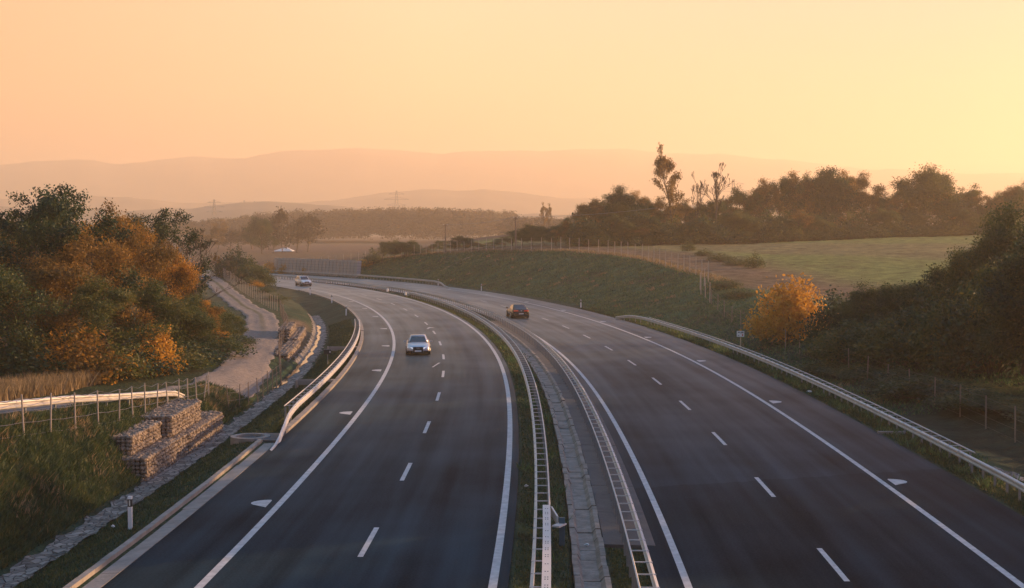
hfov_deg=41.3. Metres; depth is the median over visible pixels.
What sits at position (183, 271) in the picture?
tree
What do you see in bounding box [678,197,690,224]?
tree
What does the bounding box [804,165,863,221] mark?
tree
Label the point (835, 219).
shrub
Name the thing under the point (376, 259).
shrub
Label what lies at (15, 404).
guard rail
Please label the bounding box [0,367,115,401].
dry grass
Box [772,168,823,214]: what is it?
tree
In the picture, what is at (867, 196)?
tree
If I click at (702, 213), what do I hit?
tree
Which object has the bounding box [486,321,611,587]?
drainage channel
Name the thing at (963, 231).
tree
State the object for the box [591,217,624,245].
shrub
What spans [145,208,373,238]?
distant wood
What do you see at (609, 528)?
paved strip
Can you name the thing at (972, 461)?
guard rail
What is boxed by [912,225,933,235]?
tree
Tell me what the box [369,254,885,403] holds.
dry grass
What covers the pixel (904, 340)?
tree
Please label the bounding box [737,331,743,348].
distance sign
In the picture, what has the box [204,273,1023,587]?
road
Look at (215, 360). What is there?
shrub
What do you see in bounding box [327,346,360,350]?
drain chute
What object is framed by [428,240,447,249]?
tree
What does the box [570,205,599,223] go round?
tree
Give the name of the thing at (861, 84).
sky
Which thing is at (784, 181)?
tree
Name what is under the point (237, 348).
shrub
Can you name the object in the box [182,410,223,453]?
gabion basket
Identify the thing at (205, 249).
tree
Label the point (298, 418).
kerb
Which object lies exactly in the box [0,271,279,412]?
path
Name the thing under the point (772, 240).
shrub
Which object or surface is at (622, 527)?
guard rail
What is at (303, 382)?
drain chute
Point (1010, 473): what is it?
stone ditch
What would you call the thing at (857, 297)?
tree
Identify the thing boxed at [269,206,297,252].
tree
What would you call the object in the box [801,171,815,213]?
tree
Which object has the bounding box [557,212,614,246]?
shrub
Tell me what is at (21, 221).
tree
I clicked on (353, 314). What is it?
kerb
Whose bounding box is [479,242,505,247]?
tree
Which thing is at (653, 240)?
tree
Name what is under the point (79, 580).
kerb
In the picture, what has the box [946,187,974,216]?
tree
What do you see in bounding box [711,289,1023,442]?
fence
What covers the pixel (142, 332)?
shrub
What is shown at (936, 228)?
tree
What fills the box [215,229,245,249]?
tree
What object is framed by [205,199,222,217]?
pylon
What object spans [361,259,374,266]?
shrub
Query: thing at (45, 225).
tree
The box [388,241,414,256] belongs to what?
tree
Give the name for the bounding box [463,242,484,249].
tree
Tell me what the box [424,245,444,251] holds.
tree
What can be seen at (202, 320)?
tree
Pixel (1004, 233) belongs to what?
tree
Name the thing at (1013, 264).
tree
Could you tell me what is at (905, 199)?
tree
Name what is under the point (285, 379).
ditch water
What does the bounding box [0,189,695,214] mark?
hills
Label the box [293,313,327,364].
stone ditch
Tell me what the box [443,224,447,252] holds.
utility pole
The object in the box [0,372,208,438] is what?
fence
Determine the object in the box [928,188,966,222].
tree
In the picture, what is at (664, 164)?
tree
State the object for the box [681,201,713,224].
tree
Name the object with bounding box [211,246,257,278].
tree
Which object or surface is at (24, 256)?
tree
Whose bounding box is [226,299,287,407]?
fence
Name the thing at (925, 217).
tree
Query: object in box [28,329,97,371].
shrub
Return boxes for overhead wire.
[541,208,652,216]
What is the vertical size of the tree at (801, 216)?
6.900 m
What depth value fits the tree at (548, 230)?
252.65 m
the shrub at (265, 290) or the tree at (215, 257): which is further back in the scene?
the tree at (215, 257)
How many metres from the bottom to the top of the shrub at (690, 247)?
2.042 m
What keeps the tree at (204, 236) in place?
on the ground at (842, 265)
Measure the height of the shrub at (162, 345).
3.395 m
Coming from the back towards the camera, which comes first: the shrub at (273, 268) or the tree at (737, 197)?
the shrub at (273, 268)
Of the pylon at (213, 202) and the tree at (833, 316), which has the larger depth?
the pylon at (213, 202)
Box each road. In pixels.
[101,274,518,587]
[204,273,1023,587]
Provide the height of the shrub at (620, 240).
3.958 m
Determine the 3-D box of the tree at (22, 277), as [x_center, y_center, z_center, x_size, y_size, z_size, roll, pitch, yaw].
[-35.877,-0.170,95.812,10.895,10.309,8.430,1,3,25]
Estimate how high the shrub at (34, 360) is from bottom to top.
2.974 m
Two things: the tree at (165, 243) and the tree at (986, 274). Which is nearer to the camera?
the tree at (986, 274)
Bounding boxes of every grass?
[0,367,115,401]
[0,380,252,568]
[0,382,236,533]
[13,319,353,587]
[264,326,360,432]
[300,250,1023,414]
[359,248,730,281]
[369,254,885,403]
[399,295,571,587]
[578,307,1023,514]
[607,547,666,587]
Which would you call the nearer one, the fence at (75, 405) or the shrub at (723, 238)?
the fence at (75, 405)
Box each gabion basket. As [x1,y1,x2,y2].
[109,420,161,455]
[122,432,187,481]
[140,398,201,437]
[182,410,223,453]
[274,340,300,360]
[278,322,295,337]
[285,326,306,342]
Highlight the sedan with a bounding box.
[404,334,431,353]
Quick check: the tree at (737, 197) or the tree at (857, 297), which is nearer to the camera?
the tree at (857, 297)
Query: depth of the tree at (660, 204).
265.90 m
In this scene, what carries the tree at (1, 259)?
on the ground at (842, 265)
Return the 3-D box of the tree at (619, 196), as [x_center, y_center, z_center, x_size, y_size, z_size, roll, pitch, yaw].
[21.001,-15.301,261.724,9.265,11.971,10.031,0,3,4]
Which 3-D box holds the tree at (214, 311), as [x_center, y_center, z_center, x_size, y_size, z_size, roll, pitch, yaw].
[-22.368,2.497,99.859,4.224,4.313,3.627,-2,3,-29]
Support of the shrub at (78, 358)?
on the ground at (842, 265)
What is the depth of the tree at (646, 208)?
265.24 m
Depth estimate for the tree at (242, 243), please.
618.43 m
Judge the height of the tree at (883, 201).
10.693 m
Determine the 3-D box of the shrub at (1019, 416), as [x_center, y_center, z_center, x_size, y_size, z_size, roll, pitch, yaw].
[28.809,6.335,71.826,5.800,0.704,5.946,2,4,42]
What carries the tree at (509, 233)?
on the ground at (842, 265)
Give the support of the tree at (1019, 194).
on the ground at (842, 265)
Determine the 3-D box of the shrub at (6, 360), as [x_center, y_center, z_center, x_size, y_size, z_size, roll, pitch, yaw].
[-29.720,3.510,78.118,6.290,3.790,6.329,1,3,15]
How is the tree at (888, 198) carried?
on the ground at (842, 265)
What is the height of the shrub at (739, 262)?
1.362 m
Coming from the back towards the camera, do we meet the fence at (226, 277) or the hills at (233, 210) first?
the hills at (233, 210)
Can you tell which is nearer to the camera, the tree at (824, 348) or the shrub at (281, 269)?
the tree at (824, 348)
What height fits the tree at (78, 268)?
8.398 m
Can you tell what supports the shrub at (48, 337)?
on the ground at (842, 265)
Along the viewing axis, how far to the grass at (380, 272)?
188.74 m
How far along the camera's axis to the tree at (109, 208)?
103.97 m
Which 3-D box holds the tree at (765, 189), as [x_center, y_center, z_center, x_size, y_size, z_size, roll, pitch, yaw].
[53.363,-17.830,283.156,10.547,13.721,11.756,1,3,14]
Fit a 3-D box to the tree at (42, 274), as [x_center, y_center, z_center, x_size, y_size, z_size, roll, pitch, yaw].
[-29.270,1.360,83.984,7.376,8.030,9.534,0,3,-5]
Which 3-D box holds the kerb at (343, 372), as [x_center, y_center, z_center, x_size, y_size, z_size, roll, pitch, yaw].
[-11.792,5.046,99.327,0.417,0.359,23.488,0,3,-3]
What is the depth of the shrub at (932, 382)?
86.02 m
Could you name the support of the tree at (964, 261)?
on the ground at (842, 265)
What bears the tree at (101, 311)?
on the ground at (842, 265)
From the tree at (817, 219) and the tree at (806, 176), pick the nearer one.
the tree at (817, 219)
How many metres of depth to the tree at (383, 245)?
286.77 m
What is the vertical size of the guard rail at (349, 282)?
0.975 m
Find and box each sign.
[324,349,330,363]
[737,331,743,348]
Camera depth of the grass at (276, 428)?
79.07 m
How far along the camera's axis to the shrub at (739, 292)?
157.57 m
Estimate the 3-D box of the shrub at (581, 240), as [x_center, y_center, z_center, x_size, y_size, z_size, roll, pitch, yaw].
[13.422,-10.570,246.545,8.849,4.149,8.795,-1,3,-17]
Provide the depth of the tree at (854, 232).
274.88 m
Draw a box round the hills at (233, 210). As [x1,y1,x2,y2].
[0,201,1021,236]
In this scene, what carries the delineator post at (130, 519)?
on the ground at (842, 265)
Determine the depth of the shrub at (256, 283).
205.88 m
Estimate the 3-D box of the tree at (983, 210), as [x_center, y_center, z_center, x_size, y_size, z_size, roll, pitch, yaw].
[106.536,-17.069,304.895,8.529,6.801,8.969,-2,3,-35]
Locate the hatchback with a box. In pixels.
[506,304,528,317]
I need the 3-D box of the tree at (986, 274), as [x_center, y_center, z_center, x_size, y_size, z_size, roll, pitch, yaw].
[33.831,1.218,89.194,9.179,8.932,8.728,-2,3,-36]
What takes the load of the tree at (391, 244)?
on the ground at (842, 265)
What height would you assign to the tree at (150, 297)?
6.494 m
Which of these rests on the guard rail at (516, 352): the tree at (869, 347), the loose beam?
the loose beam
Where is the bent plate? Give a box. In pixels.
[551,506,566,527]
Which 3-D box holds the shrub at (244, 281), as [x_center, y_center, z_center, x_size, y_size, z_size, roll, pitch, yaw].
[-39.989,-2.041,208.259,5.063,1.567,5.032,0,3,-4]
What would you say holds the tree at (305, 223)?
on the ground at (842, 265)
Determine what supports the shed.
on the ground at (842, 265)
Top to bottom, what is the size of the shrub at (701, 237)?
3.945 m
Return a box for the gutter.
[82,443,274,587]
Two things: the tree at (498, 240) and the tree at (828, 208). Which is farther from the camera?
the tree at (828, 208)
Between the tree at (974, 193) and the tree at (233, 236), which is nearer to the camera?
the tree at (974, 193)
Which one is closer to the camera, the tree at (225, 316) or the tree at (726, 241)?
the tree at (225, 316)
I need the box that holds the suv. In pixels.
[295,276,311,285]
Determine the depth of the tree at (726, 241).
259.90 m
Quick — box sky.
[0,0,1023,173]
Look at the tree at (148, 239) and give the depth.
98.89 m
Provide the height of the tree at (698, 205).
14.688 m
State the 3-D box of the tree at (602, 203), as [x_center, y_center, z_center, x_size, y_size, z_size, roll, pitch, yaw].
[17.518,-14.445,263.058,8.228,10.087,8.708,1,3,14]
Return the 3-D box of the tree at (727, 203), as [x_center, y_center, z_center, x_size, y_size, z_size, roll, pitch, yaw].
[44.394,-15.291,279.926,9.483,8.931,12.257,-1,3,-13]
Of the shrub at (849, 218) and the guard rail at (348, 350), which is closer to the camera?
the guard rail at (348, 350)
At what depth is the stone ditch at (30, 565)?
52.63 m
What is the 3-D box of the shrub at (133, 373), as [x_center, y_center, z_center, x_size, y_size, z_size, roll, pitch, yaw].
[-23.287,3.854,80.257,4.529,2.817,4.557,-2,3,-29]
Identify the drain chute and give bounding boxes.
[295,379,338,387]
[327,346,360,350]
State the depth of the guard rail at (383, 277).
274.88 m
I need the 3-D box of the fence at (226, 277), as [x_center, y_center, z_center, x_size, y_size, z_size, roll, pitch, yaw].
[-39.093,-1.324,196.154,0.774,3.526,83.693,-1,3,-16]
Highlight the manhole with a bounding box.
[230,433,269,444]
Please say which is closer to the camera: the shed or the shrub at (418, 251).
the shrub at (418, 251)
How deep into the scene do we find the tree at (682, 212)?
269.92 m
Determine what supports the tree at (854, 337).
on the ground at (842, 265)
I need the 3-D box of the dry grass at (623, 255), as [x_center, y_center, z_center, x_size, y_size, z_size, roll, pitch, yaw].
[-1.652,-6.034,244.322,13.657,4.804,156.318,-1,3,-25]
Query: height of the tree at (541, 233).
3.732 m
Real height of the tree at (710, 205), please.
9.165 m
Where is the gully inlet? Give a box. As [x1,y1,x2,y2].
[256,433,285,442]
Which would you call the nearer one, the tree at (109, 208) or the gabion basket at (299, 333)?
the tree at (109, 208)
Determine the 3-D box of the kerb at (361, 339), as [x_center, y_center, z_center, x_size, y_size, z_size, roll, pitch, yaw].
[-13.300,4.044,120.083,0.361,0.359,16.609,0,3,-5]
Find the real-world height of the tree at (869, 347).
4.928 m
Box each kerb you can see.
[63,439,262,587]
[280,380,337,433]
[298,290,363,330]
[335,347,360,380]
[358,331,363,346]
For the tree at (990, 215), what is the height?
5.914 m
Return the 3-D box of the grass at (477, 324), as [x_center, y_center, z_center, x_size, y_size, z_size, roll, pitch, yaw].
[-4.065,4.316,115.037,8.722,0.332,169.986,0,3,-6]
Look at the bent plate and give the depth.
42.87 m
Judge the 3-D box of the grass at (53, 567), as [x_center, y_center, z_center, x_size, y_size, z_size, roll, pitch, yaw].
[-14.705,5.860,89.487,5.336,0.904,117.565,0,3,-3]
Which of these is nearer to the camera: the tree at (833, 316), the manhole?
the manhole
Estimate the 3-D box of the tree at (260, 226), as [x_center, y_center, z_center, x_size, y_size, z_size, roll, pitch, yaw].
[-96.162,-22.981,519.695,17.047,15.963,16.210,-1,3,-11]
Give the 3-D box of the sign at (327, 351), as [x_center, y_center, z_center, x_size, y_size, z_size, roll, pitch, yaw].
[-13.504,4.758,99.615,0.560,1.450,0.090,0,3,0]
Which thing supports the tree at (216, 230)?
on the ground at (842, 265)
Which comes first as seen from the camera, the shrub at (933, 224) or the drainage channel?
the drainage channel
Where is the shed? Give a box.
[275,247,293,251]
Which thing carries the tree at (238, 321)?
on the ground at (842, 265)
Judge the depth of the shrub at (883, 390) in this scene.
86.88 m
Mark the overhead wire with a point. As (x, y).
(590, 214)
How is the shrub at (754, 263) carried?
on the ground at (842, 265)
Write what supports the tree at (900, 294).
on the ground at (842, 265)
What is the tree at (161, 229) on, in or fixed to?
on the ground at (842, 265)
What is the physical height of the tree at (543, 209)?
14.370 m
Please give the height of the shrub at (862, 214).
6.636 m
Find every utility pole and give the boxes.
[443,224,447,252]
[513,217,517,249]
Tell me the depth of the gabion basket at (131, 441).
58.37 m
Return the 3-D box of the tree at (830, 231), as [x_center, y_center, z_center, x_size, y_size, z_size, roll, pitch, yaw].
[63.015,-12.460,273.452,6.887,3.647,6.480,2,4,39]
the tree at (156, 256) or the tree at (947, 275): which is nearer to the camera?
the tree at (156, 256)
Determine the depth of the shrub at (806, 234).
269.29 m
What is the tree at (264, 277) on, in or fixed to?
on the ground at (842, 265)
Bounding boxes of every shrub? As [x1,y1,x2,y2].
[0,313,58,363]
[0,322,53,378]
[0,333,73,379]
[16,316,88,365]
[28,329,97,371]
[40,321,146,384]
[58,322,149,361]
[83,335,157,383]
[107,313,172,358]
[110,337,190,379]
[127,323,187,376]
[133,320,194,354]
[157,336,219,372]
[174,339,234,366]
[198,330,257,357]
[219,333,259,345]
[238,276,265,284]
[247,279,264,286]
[251,285,278,292]
[260,294,291,300]
[263,261,276,272]
[276,264,286,273]
[361,246,383,264]
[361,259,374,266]
[410,249,428,253]
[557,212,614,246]
[562,224,606,246]
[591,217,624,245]
[612,225,645,245]
[644,227,679,244]
[679,239,696,250]
[688,227,711,243]
[692,248,716,255]
[703,218,739,243]
[703,277,747,287]
[705,252,732,260]
[718,287,755,296]
[721,256,748,265]
[740,252,766,267]
[750,207,788,241]
[755,222,783,241]
[787,359,847,375]
[793,224,821,240]
[814,213,854,239]
[830,227,850,239]
[836,207,867,228]
[847,209,875,231]
[865,372,943,401]
[886,379,965,396]
[899,223,923,236]
[922,213,952,231]
[1000,409,1023,422]
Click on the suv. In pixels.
(302, 280)
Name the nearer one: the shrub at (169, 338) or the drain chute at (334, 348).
the shrub at (169, 338)
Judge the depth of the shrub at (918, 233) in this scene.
281.59 m
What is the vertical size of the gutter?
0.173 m
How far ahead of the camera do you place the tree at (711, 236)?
257.72 m
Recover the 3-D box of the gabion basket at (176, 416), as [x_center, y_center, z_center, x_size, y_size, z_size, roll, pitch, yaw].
[-16.195,5.880,64.701,1.661,1.131,5.977,0,3,0]
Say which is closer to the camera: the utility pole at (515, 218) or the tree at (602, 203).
the utility pole at (515, 218)
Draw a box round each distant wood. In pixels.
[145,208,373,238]
[280,206,523,239]
[493,216,574,234]
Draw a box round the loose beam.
[541,505,550,587]
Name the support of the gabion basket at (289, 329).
on the gabion basket at (299, 333)
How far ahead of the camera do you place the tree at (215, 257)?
227.56 m
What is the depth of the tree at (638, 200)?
267.07 m
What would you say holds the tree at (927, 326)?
on the ground at (842, 265)
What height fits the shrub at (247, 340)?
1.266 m
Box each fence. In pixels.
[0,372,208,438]
[223,268,275,309]
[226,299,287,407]
[320,237,709,301]
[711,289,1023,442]
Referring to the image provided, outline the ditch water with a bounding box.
[274,325,320,387]
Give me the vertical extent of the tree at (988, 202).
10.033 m
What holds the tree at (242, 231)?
on the ground at (842, 265)
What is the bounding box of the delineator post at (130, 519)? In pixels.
[128,496,132,528]
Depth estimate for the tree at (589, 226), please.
245.93 m
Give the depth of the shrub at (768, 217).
266.21 m
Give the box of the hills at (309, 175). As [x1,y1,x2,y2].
[0,148,1023,207]
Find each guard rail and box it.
[0,390,184,411]
[204,270,387,290]
[207,272,659,587]
[270,319,359,450]
[274,270,448,287]
[404,292,550,587]
[615,315,1023,499]
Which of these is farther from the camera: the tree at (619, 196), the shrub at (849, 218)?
the shrub at (849, 218)
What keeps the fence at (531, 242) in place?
on the ground at (842, 265)
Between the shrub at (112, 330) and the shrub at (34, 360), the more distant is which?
the shrub at (112, 330)
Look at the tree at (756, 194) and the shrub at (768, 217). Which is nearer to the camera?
the shrub at (768, 217)
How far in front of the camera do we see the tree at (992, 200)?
305.47 m
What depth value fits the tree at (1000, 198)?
298.63 m
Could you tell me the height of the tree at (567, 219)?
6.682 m
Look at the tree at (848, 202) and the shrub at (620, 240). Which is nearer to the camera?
the shrub at (620, 240)
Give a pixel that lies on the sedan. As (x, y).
(417, 343)
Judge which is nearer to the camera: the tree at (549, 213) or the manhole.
the manhole
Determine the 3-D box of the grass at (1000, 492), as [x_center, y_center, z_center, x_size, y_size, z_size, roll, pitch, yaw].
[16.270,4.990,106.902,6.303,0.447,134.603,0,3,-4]
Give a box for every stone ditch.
[0,364,314,587]
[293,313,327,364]
[992,466,1023,480]
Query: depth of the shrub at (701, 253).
213.62 m
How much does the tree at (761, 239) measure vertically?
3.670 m
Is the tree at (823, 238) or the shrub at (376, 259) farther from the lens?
the shrub at (376, 259)
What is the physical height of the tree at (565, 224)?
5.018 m
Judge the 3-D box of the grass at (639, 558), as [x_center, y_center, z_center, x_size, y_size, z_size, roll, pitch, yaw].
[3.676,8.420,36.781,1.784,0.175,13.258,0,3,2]
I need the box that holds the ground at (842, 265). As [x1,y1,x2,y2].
[0,225,1023,587]
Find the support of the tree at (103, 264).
on the ground at (842, 265)
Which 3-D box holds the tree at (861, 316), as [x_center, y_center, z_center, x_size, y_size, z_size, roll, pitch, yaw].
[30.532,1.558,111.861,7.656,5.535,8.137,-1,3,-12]
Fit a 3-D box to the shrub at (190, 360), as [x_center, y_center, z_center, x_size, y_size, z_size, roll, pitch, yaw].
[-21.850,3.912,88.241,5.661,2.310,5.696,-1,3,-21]
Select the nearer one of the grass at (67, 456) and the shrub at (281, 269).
the grass at (67, 456)
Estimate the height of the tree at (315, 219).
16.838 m
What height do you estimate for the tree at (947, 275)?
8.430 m
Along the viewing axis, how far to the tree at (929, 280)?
108.68 m
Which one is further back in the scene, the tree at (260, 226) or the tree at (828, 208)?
the tree at (260, 226)
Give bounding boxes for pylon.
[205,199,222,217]
[384,192,408,237]
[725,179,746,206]
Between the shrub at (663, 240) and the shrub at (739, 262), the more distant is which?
the shrub at (663, 240)
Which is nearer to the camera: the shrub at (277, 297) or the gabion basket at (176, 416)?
the gabion basket at (176, 416)
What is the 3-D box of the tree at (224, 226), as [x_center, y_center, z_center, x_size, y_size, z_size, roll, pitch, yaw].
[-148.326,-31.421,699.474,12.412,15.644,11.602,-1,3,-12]
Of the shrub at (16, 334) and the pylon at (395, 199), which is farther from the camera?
the pylon at (395, 199)
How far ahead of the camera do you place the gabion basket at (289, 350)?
107.47 m
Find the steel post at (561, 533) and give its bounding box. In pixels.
[559,517,564,546]
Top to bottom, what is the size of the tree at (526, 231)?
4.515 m
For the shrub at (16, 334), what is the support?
on the ground at (842, 265)
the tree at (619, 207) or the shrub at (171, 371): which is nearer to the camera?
the shrub at (171, 371)
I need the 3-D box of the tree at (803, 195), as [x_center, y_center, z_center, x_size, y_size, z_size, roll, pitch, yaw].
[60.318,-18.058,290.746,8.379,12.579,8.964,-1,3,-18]
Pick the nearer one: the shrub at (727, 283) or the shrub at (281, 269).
the shrub at (727, 283)
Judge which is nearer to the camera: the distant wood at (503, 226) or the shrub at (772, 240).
the shrub at (772, 240)
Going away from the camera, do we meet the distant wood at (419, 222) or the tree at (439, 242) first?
the tree at (439, 242)
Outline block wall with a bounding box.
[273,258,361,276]
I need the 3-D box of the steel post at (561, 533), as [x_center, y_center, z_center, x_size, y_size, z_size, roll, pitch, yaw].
[1.572,7.499,42.748,0.180,0.950,0.080,0,3,6]
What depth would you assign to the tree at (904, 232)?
279.95 m
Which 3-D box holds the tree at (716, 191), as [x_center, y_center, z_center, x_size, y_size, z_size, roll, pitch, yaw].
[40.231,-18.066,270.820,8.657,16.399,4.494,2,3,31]
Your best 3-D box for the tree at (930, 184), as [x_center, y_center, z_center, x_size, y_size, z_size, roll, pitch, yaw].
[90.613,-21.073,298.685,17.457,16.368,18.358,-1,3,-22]
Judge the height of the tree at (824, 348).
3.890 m
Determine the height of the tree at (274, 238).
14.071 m
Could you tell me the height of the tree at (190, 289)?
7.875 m
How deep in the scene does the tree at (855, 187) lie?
294.00 m
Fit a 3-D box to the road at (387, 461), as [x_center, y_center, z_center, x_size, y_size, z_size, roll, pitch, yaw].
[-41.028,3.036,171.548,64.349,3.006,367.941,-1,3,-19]
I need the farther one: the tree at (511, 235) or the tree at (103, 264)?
the tree at (511, 235)
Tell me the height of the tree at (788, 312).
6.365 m
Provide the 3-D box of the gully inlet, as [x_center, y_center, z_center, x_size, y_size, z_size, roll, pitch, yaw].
[-11.303,6.800,63.779,1.005,0.270,2.225,0,3,0]
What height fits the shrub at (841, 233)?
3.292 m
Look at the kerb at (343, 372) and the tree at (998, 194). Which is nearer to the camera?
the kerb at (343, 372)
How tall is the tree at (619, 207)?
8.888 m
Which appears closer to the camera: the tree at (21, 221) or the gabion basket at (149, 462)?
the gabion basket at (149, 462)
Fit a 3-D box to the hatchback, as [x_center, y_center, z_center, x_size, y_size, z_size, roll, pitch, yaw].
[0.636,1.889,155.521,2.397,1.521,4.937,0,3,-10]
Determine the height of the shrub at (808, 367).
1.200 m
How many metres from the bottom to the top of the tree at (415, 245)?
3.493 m
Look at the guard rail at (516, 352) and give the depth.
70.49 m
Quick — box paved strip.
[491,321,654,548]
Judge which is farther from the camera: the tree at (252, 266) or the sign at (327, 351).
the tree at (252, 266)
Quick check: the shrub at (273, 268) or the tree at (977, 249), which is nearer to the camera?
the tree at (977, 249)
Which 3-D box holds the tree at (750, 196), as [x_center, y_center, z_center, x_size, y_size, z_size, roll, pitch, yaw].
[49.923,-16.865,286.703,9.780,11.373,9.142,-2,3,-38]
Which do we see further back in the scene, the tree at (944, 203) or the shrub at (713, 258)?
the tree at (944, 203)
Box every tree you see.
[0,184,145,342]
[0,196,91,326]
[0,227,69,344]
[0,235,74,322]
[0,239,24,320]
[0,251,86,353]
[0,263,78,359]
[8,247,114,350]
[26,219,158,334]
[56,269,172,358]
[68,198,140,306]
[69,209,183,336]
[77,212,179,336]
[91,274,201,354]
[117,233,202,328]
[122,216,206,327]
[127,207,214,297]
[140,261,197,322]
[147,291,225,351]
[168,228,252,300]
[170,290,235,334]
[186,299,230,340]
[196,231,210,244]
[205,223,227,251]
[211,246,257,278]
[213,253,221,264]
[213,307,248,348]
[214,218,227,246]
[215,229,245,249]
[225,228,251,249]
[228,254,270,284]
[239,214,282,253]
[239,225,254,248]
[242,264,279,286]
[259,219,292,252]
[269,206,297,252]
[285,215,319,252]
[292,212,327,251]
[376,241,394,260]
[385,240,405,258]
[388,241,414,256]
[402,239,421,253]
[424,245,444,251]
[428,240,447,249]
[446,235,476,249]
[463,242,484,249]
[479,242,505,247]
[491,238,519,244]
[500,228,518,245]
[507,232,523,245]
[516,223,547,245]
[529,228,551,245]
[535,223,567,245]
[539,203,547,226]
[546,203,552,225]
[550,221,572,245]
[558,213,578,224]
[563,220,601,243]
[568,198,608,228]
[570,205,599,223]
[589,194,618,227]
[593,200,631,230]
[602,185,642,229]
[616,227,648,233]
[617,228,653,245]
[629,188,656,216]
[632,197,666,222]
[632,227,660,244]
[649,143,684,220]
[651,195,677,225]
[661,202,708,224]
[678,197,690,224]
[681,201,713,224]
[681,202,719,221]
[686,199,729,220]
[688,172,705,216]
[692,163,734,220]
[693,227,725,243]
[713,221,736,243]
[719,198,745,224]
[722,185,763,218]
[736,187,770,225]
[738,184,772,218]
[739,272,829,341]
[745,226,771,242]
[748,178,792,218]
[758,175,806,215]
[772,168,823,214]
[784,209,817,240]
[785,183,811,220]
[788,167,847,222]
[792,285,862,348]
[794,212,827,240]
[799,314,867,362]
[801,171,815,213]
[803,226,830,240]
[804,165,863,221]
[816,225,843,239]
[824,168,868,226]
[829,310,898,365]
[831,278,893,327]
[837,177,865,222]
[840,222,863,238]
[840,281,906,332]
[849,185,880,218]
[850,170,887,223]
[850,300,929,367]
[864,194,893,221]
[868,192,900,211]
[873,276,942,326]
[876,193,912,224]
[881,285,958,369]
[888,186,925,220]
[889,161,971,225]
[893,224,915,236]
[897,263,955,317]
[899,270,1009,373]
[911,213,938,227]
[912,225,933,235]
[920,242,967,312]
[923,226,947,236]
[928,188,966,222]
[939,229,985,311]
[944,223,972,234]
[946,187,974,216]
[952,208,1023,297]
[953,183,985,219]
[960,198,1023,313]
[961,258,1023,376]
[964,190,996,216]
[964,231,1023,363]
[975,195,1009,210]
[975,204,1001,216]
[978,209,1006,223]
[993,185,1023,218]
[993,191,1022,218]
[1003,179,1023,217]
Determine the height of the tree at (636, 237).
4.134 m
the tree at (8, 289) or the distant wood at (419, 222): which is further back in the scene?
the distant wood at (419, 222)
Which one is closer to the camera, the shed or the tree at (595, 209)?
the tree at (595, 209)
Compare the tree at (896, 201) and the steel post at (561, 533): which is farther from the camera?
the tree at (896, 201)
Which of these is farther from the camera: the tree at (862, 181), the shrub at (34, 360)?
the tree at (862, 181)

